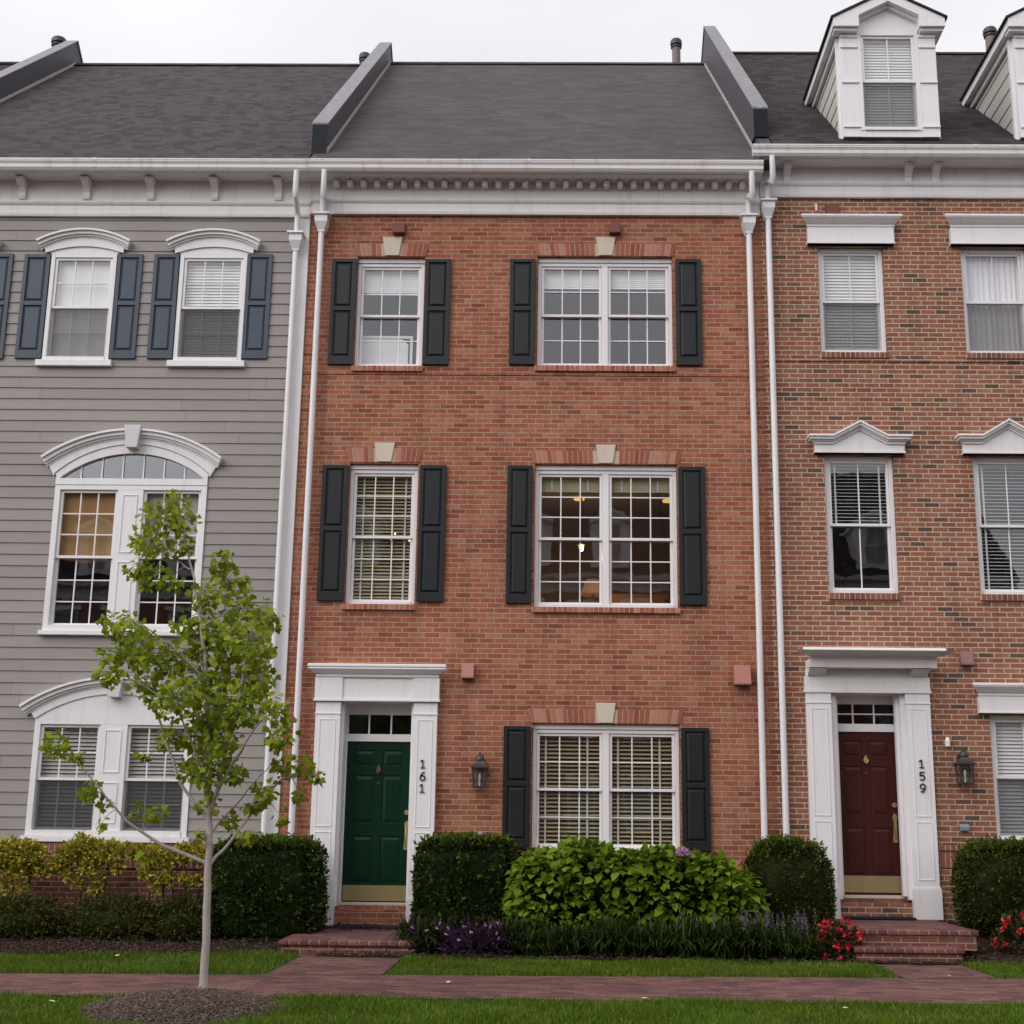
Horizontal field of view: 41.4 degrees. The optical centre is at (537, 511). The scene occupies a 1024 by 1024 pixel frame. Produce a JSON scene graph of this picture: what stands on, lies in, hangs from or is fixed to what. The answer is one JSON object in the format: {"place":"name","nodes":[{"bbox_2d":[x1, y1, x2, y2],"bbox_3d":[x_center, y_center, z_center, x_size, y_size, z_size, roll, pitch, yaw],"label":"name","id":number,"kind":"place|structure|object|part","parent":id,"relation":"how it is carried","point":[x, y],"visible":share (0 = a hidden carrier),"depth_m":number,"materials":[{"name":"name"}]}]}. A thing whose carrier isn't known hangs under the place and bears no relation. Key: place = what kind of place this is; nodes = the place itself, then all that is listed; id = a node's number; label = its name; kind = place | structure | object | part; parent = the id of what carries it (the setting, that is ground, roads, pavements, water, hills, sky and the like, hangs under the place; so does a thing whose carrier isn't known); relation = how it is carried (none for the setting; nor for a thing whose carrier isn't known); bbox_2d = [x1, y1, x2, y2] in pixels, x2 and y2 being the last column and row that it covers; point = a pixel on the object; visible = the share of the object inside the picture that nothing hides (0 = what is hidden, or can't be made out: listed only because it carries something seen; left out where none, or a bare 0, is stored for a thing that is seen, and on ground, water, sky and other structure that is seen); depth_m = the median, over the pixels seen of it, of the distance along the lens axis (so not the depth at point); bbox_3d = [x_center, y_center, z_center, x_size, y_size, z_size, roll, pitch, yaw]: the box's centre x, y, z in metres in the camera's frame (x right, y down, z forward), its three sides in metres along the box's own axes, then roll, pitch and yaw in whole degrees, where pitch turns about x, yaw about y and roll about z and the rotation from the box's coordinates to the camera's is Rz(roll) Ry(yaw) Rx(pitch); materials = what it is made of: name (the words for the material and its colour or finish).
{"place":"outdoors","nodes":[
{"label":"outdoors","id":0,"kind":"place"},
{"bbox_2d":[0,35,66,70],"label":"townhouse","id":1,"kind":"structure","parent":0,"point":[56,40],"depth_m":27.56,"materials":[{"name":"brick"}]},
{"bbox_2d":[0,947,1023,1005],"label":"ground","id":2,"kind":"structure","parent":0,"point":[465,959],"depth_m":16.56,"materials":[{"name":"green plant"}]},
{"bbox_2d":[0,41,369,914],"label":"townhouse","id":3,"kind":"structure","parent":2,"relation":"on","point":[154,237],"depth_m":18.69,"materials":[{"name":"grey"}]},
{"bbox_2d":[35,228,132,366],"bbox_3d":[-6.370,-2.983,18.921,1.330,2.008,0.249,0,-13,1],"label":"window","id":4,"kind":"structure","parent":3,"relation":"in","point":[81,292],"depth_m":19.00,"materials":[{"name":"white plastic"}]},
{"bbox_2d":[19,673,209,842],"bbox_3d":[-5.487,3.163,17.491,2.450,2.130,0.305,0,-13,1],"label":"window","id":5,"kind":"structure","parent":3,"relation":"in","point":[83,704],"depth_m":17.53,"materials":[{"name":"white paint"}]},
{"bbox_2d":[38,425,223,635],"bbox_3d":[-5.484,0.239,18.162,2.450,2.850,0.295,0,-13,1],"label":"window","id":6,"kind":"structure","parent":3,"relation":"in","point":[93,518],"depth_m":18.28,"materials":[{"name":"white paint"}]},
{"bbox_2d":[166,228,261,367],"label":"window","id":7,"kind":"structure","parent":3,"relation":"in","point":[215,331],"depth_m":18.97,"materials":[{"name":"white plastic"}]},
{"bbox_2d":[266,955,400,974],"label":"walkway","id":8,"kind":"structure","parent":2,"relation":"on","point":[308,965],"depth_m":13.77,"materials":[{"name":"brick"}]},
{"bbox_2d":[0,988,1023,1023],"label":"front verge","id":9,"kind":"structure","parent":2,"relation":"on","point":[561,1010],"depth_m":10.69,"materials":[{"name":"green plant"}]},
{"bbox_2d":[74,986,288,1023],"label":"mulch mound","id":10,"kind":"object","parent":9,"relation":"on","point":[209,1019],"visible":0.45,"depth_m":10.03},
{"bbox_2d":[37,489,325,988],"bbox_3d":[-3.005,1.928,11.829,2.358,4.414,1.382,0,-13,1],"label":"young maple tree","id":11,"kind":"object","parent":10,"relation":"on","point":[170,699],"visible":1,"depth_m":11.78,"materials":[{"name":"green plant"}]},
{"bbox_2d":[1,954,1023,978],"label":"lawn strip","id":12,"kind":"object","parent":2,"relation":"on","point":[279,966],"visible":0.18,"depth_m":13.53,"materials":[{"name":"green plant"}]},
{"bbox_2d":[0,920,1023,964],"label":"mulch bed","id":13,"kind":"object","parent":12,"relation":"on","point":[991,948],"visible":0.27,"depth_m":15.05,"materials":[{"name":"brown wood"}]},
{"bbox_2d":[0,835,49,899],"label":"euonymus shrub","id":14,"kind":"object","parent":13,"relation":"on","point":[34,853],"visible":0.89,"depth_m":16.73,"materials":[{"name":"yellow plant"}]},
{"bbox_2d":[0,889,71,940],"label":"azalea shrub","id":15,"kind":"object","parent":13,"relation":"on","point":[26,916],"visible":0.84,"depth_m":15.65,"materials":[{"name":"green plant"}]},
{"bbox_2d":[45,830,135,905],"bbox_3d":[-5.506,4.495,16.730,1.144,1.134,0.359,0,-13,1],"label":"euonymus shrub","id":16,"kind":"object","parent":13,"relation":"on","point":[78,853],"visible":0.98,"depth_m":16.73,"materials":[{"name":"yellow plant"}]},
{"bbox_2d":[41,887,164,941],"bbox_3d":[-5.065,4.754,15.928,1.374,0.699,1.044,0,-13,1],"label":"azalea shrub","id":17,"kind":"object","parent":13,"relation":"on","point":[100,919],"visible":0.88,"depth_m":15.68,"materials":[{"name":"green plant"}]},
{"bbox_2d":[129,840,212,909],"bbox_3d":[-4.499,4.558,16.694,1.116,1.019,0.305,0,-13,1],"label":"euonymus shrub","id":18,"kind":"object","parent":13,"relation":"on","point":[167,859],"visible":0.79,"depth_m":16.72,"materials":[{"name":"yellow plant"}]},
{"bbox_2d":[137,889,220,942],"bbox_3d":[-4.169,4.801,15.945,1.062,0.730,0.947,0,-13,1],"label":"azalea shrub","id":19,"kind":"object","parent":13,"relation":"on","point":[181,917],"visible":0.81,"depth_m":15.72,"materials":[{"name":"green plant"}]},
{"bbox_2d":[202,831,330,951],"bbox_3d":[-3.244,4.551,16.334,1.523,1.397,1.262,0,-13,1],"label":"clipped hedge","id":20,"kind":"object","parent":13,"relation":"on","point":[267,886],"visible":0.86,"depth_m":15.92,"materials":[{"name":"green plant"}]},
{"bbox_2d":[385,911,429,940],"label":"lilyturf plant","id":21,"kind":"object","parent":13,"relation":"on","point":[404,925],"visible":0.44,"depth_m":15.19,"materials":[{"name":"green plant"}]},
{"bbox_2d":[403,915,446,951],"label":"lilyturf plant","id":22,"kind":"object","parent":13,"relation":"on","point":[433,943],"visible":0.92,"depth_m":14.93,"materials":[{"name":"green plant"}]},
{"bbox_2d":[395,915,456,952],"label":"purple heart plant","id":23,"kind":"object","parent":13,"relation":"on","point":[442,933],"visible":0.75,"depth_m":14.99,"materials":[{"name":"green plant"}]},
{"bbox_2d":[438,921,457,947],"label":"lilyturf plant","id":24,"kind":"object","parent":13,"relation":"on","point":[444,934],"visible":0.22,"depth_m":15.21,"materials":[{"name":"green plant"}]},
{"bbox_2d":[409,830,522,939],"bbox_3d":[-0.838,4.592,16.414,1.492,1.448,1.136,0,-13,1],"label":"clipped hedge","id":25,"kind":"object","parent":13,"relation":"on","point":[454,877],"visible":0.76,"depth_m":16.09,"materials":[{"name":"green plant"}]},
{"bbox_2d":[451,926,484,949],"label":"lilyturf plant","id":26,"kind":"object","parent":13,"relation":"on","point":[472,940],"visible":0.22,"depth_m":15.17,"materials":[{"name":"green plant"}]},
{"bbox_2d":[436,913,518,956],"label":"purple heart plant","id":27,"kind":"object","parent":13,"relation":"on","point":[473,936],"visible":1,"depth_m":14.81,"materials":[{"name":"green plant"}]},
{"bbox_2d":[476,916,500,949],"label":"lilyturf plant","id":28,"kind":"object","parent":13,"relation":"on","point":[492,919],"visible":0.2,"depth_m":15.22,"materials":[{"name":"green plant"}]},
{"bbox_2d":[487,918,521,953],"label":"lilyturf plant","id":29,"kind":"object","parent":13,"relation":"on","point":[512,930],"visible":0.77,"depth_m":14.91,"materials":[{"name":"green plant"}]},
{"bbox_2d":[488,917,520,950],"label":"purple heart plant","id":30,"kind":"object","parent":13,"relation":"on","point":[503,929],"visible":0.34,"depth_m":15.07,"materials":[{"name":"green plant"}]},
{"bbox_2d":[500,911,535,948],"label":"lilyturf plant","id":31,"kind":"object","parent":13,"relation":"on","point":[522,923],"visible":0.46,"depth_m":15.14,"materials":[{"name":"green plant"}]},
{"bbox_2d":[513,924,551,953],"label":"lilyturf plant","id":32,"kind":"object","parent":13,"relation":"on","point":[528,943],"visible":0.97,"depth_m":14.81,"materials":[{"name":"green plant"}]},
{"bbox_2d":[526,913,559,932],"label":"lilyturf plant","id":33,"kind":"object","parent":13,"relation":"on","point":[542,925],"visible":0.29,"depth_m":15.20,"materials":[{"name":"green plant"}]},
{"bbox_2d":[534,924,568,953],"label":"lilyturf plant","id":34,"kind":"object","parent":13,"relation":"on","point":[553,943],"visible":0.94,"depth_m":14.84,"materials":[{"name":"green plant"}]},
{"bbox_2d":[553,920,564,931],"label":"lilyturf plant","id":35,"kind":"object","parent":13,"relation":"on","point":[558,925],"visible":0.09,"depth_m":15.20,"materials":[{"name":"green plant"}]},
{"bbox_2d":[547,920,599,954],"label":"lilyturf plant","id":36,"kind":"object","parent":13,"relation":"on","point":[570,936],"visible":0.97,"depth_m":14.85,"materials":[{"name":"green plant"}]},
{"bbox_2d":[572,922,588,948],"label":"lilyturf plant","id":37,"kind":"object","parent":13,"relation":"on","point":[584,927],"visible":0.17,"depth_m":15.16,"materials":[{"name":"green plant"}]},
{"bbox_2d":[571,925,611,954],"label":"lilyturf plant","id":38,"kind":"object","parent":13,"relation":"on","point":[594,947],"visible":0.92,"depth_m":14.83,"materials":[{"name":"green plant"}]},
{"bbox_2d":[583,913,616,942],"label":"lilyturf plant","id":39,"kind":"object","parent":13,"relation":"on","point":[601,921],"visible":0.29,"depth_m":15.21,"materials":[{"name":"green plant"}]},
{"bbox_2d":[587,914,641,955],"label":"lilyturf plant","id":40,"kind":"object","parent":13,"relation":"on","point":[616,936],"visible":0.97,"depth_m":14.83,"materials":[{"name":"green plant"}]},
{"bbox_2d":[610,912,640,940],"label":"lilyturf plant","id":41,"kind":"object","parent":13,"relation":"on","point":[633,923],"visible":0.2,"depth_m":15.20,"materials":[{"name":"green plant"}]},
{"bbox_2d":[500,834,772,947],"bbox_3d":[1.169,4.531,15.980,3.230,1.434,1.465,0,-13,1],"label":"hydrangea shrub","id":42,"kind":"object","parent":13,"relation":"on","point":[587,881],"visible":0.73,"depth_m":15.64,"materials":[{"name":"green plant"}]},
{"bbox_2d":[621,916,657,954],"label":"lilyturf plant","id":43,"kind":"object","parent":13,"relation":"on","point":[636,950],"visible":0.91,"depth_m":14.85,"materials":[{"name":"green plant"}]},
{"bbox_2d":[631,917,686,955],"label":"lilyturf plant","id":44,"kind":"object","parent":13,"relation":"on","point":[657,935],"visible":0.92,"depth_m":14.89,"materials":[{"name":"green plant"}]},
{"bbox_2d":[655,911,713,955],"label":"lilyturf plant","id":45,"kind":"object","parent":13,"relation":"on","point":[680,935],"visible":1,"depth_m":14.79,"materials":[{"name":"green plant"}]},
{"bbox_2d":[666,911,707,942],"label":"lilyturf plant","id":46,"kind":"object","parent":13,"relation":"on","point":[691,916],"visible":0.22,"depth_m":15.18,"materials":[{"name":"green plant"}]},
{"bbox_2d":[679,917,723,955],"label":"lilyturf plant","id":47,"kind":"object","parent":13,"relation":"on","point":[703,938],"visible":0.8,"depth_m":14.83,"materials":[{"name":"green plant"}]},
{"bbox_2d":[699,917,714,934],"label":"lilyturf plant","id":48,"kind":"object","parent":13,"relation":"on","point":[707,925],"visible":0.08,"depth_m":15.16,"materials":[{"name":"green plant"}]},
{"bbox_2d":[699,912,749,956],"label":"lilyturf plant","id":49,"kind":"object","parent":13,"relation":"on","point":[722,933],"visible":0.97,"depth_m":14.73,"materials":[{"name":"green plant"}]},
{"bbox_2d":[716,914,741,930],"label":"lilyturf plant","id":50,"kind":"object","parent":13,"relation":"on","point":[737,919],"visible":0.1,"depth_m":15.24,"materials":[{"name":"green plant"}]},
{"bbox_2d":[723,912,778,957],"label":"lilyturf plant","id":51,"kind":"object","parent":13,"relation":"on","point":[742,932],"visible":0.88,"depth_m":14.75,"materials":[{"name":"green plant"}]},
{"bbox_2d":[740,907,771,927],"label":"lilyturf plant","id":52,"kind":"object","parent":13,"relation":"on","point":[753,919],"visible":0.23,"depth_m":15.20,"materials":[{"name":"green plant"}]},
{"bbox_2d":[739,913,788,957],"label":"lilyturf plant","id":53,"kind":"object","parent":13,"relation":"on","point":[765,931],"visible":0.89,"depth_m":14.78,"materials":[{"name":"green plant"}]},
{"bbox_2d":[757,908,780,951],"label":"lilyturf plant","id":54,"kind":"object","parent":13,"relation":"on","point":[766,920],"visible":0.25,"depth_m":15.09,"materials":[{"name":"green plant"}]},
{"bbox_2d":[740,833,836,935],"bbox_3d":[3.016,4.489,16.268,1.241,1.263,1.186,0,-13,1],"label":"boxwood shrub","id":55,"kind":"object","parent":13,"relation":"on","point":[794,873],"visible":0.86,"depth_m":15.91,"materials":[{"name":"green plant"}]},
{"bbox_2d":[771,912,809,957],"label":"lilyturf plant","id":56,"kind":"object","parent":13,"relation":"on","point":[788,939],"visible":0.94,"depth_m":14.78,"materials":[{"name":"green plant"}]},
{"bbox_2d":[774,910,821,949],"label":"lilyturf plant","id":57,"kind":"object","parent":13,"relation":"on","point":[788,923],"visible":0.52,"depth_m":15.12,"materials":[{"name":"green plant"}]},
{"bbox_2d":[792,917,827,957],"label":"lilyturf plant","id":58,"kind":"object","parent":13,"relation":"on","point":[805,941],"visible":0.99,"depth_m":14.75,"materials":[{"name":"green plant"}]},
{"bbox_2d":[795,907,835,949],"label":"lilyturf plant","id":59,"kind":"object","parent":13,"relation":"on","point":[815,931],"visible":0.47,"depth_m":15.17,"materials":[{"name":"green plant"}]},
{"bbox_2d":[812,916,864,961],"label":"begonia plant","id":60,"kind":"object","parent":13,"relation":"on","point":[828,936],"visible":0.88,"depth_m":14.88,"materials":[{"name":"red plant"}]},
{"bbox_2d":[948,834,1023,936],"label":"boxwood shrub","id":61,"kind":"object","parent":13,"relation":"on","point":[988,891],"visible":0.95,"depth_m":15.94,"materials":[{"name":"green plant"}]},
{"bbox_2d":[989,908,1023,948],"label":"begonia plant","id":62,"kind":"object","parent":13,"relation":"on","point":[1018,926],"visible":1,"depth_m":15.24,"materials":[{"name":"red plant"}]},
{"bbox_2d":[279,38,776,925],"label":"townhouse","id":63,"kind":"structure","parent":2,"relation":"on","point":[553,268],"depth_m":18.43,"materials":[{"name":"red brick"}]},
{"bbox_2d":[279,928,418,958],"bbox_3d":[-2.063,5.058,15.936,1.555,0.213,2.120,0,-13,1],"label":"brick stoop","id":64,"kind":"object","parent":63,"relation":"attached to","point":[348,941],"visible":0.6,"depth_m":14.95,"materials":[{"name":"red brick"}]},
{"bbox_2d":[334,924,399,928],"bbox_3d":[-2.069,5.154,16.878,0.870,0.023,0.390,0,-13,1],"label":"doormat","id":65,"kind":"object","parent":64,"relation":"on","point":[359,926],"visible":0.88,"depth_m":16.71,"materials":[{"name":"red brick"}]},
{"bbox_2d":[341,741,410,901],"bbox_3d":[-2.074,3.990,17.526,0.845,2.020,0.121,0,-13,1],"label":"door","id":66,"kind":"structure","parent":63,"relation":"in","point":[374,869],"depth_m":17.54,"materials":[{"name":"green paint"}]},
{"bbox_2d":[342,442,422,609],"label":"window","id":67,"kind":"structure","parent":63,"relation":"in","point":[382,452],"depth_m":18.31,"materials":[{"name":"white plastic"}]},
{"bbox_2d":[362,336,412,363],"bbox_3d":[-2.170,-2.033,19.003,0.830,0.910,0.030,0,-13,1],"label":"headboard","id":68,"kind":"object","parent":63,"relation":"in","point":[371,352],"visible":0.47,"depth_m":19.04,"materials":[{"name":"white"}]},
{"bbox_2d":[351,237,428,371],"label":"window","id":69,"kind":"structure","parent":63,"relation":"in","point":[381,277],"depth_m":19.04,"materials":[{"name":"white plastic"}]},
{"bbox_2d":[390,479,409,550],"bbox_3d":[-1.886,0.014,19.859,0.522,1.168,0.500,0,-13,1],"label":"chandelier","id":70,"kind":"object","parent":63,"relation":"hanging from","point":[407,523],"visible":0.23,"depth_m":19.80,"materials":[{"name":"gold metal"}]},
{"bbox_2d":[470,752,488,787],"bbox_3d":[-0.733,3.288,17.292,0.224,0.451,0.247,0,-13,1],"label":"wall lamp","id":71,"kind":"object","parent":63,"relation":"attached to","point":[479,763],"visible":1,"depth_m":17.23,"materials":[{"name":"grey metal"}]},
{"bbox_2d":[578,492,584,550],"bbox_3d":[0.675,0.130,20.695,0.120,0.960,0.120,0,-13,1],"label":"pendant lamp","id":72,"kind":"object","parent":63,"relation":"hanging from","point":[582,544],"visible":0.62,"depth_m":20.62,"materials":[{"name":"metal"}]},
{"bbox_2d":[580,579,598,602],"bbox_3d":[0.791,1.688,19.307,0.380,1.460,0.374,0,-13,1],"label":"table lamp","id":73,"kind":"object","parent":63,"relation":"in","point":[590,590],"visible":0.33,"depth_m":19.33,"materials":[{"name":"fabric"}]},
{"bbox_2d":[534,237,675,371],"bbox_3d":[0.940,-2.867,18.906,2.000,1.986,0.265,0,-13,1],"label":"window","id":74,"kind":"structure","parent":63,"relation":"in","point":[553,273],"depth_m":18.99,"materials":[{"name":"white plastic"}]},
{"bbox_2d":[530,445,681,613],"bbox_3d":[0.918,0.232,18.190,2.045,2.297,0.265,0,-13,1],"label":"window","id":75,"kind":"structure","parent":63,"relation":"in","point":[605,480],"depth_m":18.29,"materials":[{"name":"white plastic"}]},
{"bbox_2d":[528,703,683,856],"bbox_3d":[0.881,3.445,17.448,2.025,1.943,0.265,0,-13,1],"label":"window","id":76,"kind":"structure","parent":63,"relation":"in","point":[604,712],"depth_m":17.52,"materials":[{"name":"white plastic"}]},
{"bbox_2d":[612,594,667,602],"bbox_3d":[1.538,2.075,21.145,1.000,1.550,0.425,0,-13,1],"label":"cabinet","id":77,"kind":"object","parent":63,"relation":"in","point":[638,598],"visible":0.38,"depth_m":21.10,"materials":[{"name":"brown wood"}]},
{"bbox_3d":[1.535,2.015,20.953,0.920,1.380,0.024,0,-13,1],"label":"cabinet door","id":78,"kind":"part","parent":77,"relation":"part of","materials":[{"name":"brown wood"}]},
{"bbox_2d":[701,0,1023,921],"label":"townhouse","id":79,"kind":"structure","parent":2,"relation":"on","point":[885,138],"depth_m":18.46,"materials":[{"name":"red brick"}]},
{"bbox_2d":[801,214,902,357],"bbox_3d":[4.364,-3.109,18.818,1.407,2.067,0.403,0,-13,1],"label":"window","id":80,"kind":"structure","parent":79,"relation":"in","point":[822,229],"depth_m":18.90,"materials":[{"name":"white plastic"}]},
{"bbox_2d":[807,420,912,599],"bbox_3d":[4.321,-0.018,18.104,1.380,2.410,0.403,0,-13,1],"label":"window","id":81,"kind":"structure","parent":79,"relation":"in","point":[860,437],"depth_m":18.19,"materials":[{"name":"white plastic"}]},
{"bbox_2d":[838,732,901,894],"bbox_3d":[4.258,3.868,17.466,0.798,2.050,0.121,0,-13,1],"label":"door","id":82,"kind":"structure","parent":79,"relation":"in","point":[867,761],"depth_m":17.48,"materials":[{"name":"red paint"}]},
{"bbox_2d":[829,918,978,965],"bbox_3d":[4.121,5.004,15.786,1.586,0.388,2.269,0,-13,1],"label":"brick stoop","id":83,"kind":"object","parent":79,"relation":"attached to","point":[920,940],"visible":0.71,"depth_m":15.03,"materials":[{"name":"red brick"}]},
{"bbox_2d":[843,916,916,919],"bbox_3d":[4.237,5.036,16.837,0.860,0.023,0.350,0,-13,1],"label":"doormat","id":84,"kind":"object","parent":83,"relation":"on","point":[881,917],"visible":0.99,"depth_m":16.69,"materials":[{"name":"red brick"}]},
{"bbox_2d":[953,748,975,784],"bbox_3d":[5.423,3.227,17.220,0.224,0.454,0.247,0,-13,1],"label":"wall lamp","id":85,"kind":"object","parent":79,"relation":"attached to","point":[963,758],"visible":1,"depth_m":17.17,"materials":[{"name":"brown metal"}]},
{"bbox_2d":[945,214,1023,358],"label":"window","id":86,"kind":"structure","parent":79,"relation":"in","point":[993,288],"depth_m":18.88,"materials":[{"name":"white plastic"}]},
{"bbox_2d":[954,418,1023,600],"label":"window","id":87,"kind":"structure","parent":79,"relation":"in","point":[1006,438],"depth_m":18.18,"materials":[{"name":"white plastic"}]},
{"bbox_2d":[973,683,1023,839],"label":"window","id":88,"kind":"structure","parent":79,"relation":"in","point":[993,698],"depth_m":17.42,"materials":[{"name":"white plastic"}]},
{"bbox_2d":[871,963,994,977],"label":"walkway","id":89,"kind":"structure","parent":2,"relation":"on","point":[930,971],"depth_m":13.94,"materials":[{"name":"brick"}]},
{"bbox_2d":[0,973,1023,1004],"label":"sidewalk","id":90,"kind":"structure","parent":0,"point":[957,990],"depth_m":12.25,"materials":[{"name":"brick"}]},
{"bbox_2d":[0,0,1023,63],"label":"sky","id":91,"kind":"structure","parent":0,"point":[106,31],"materials":[{"name":"white"}]}
]}

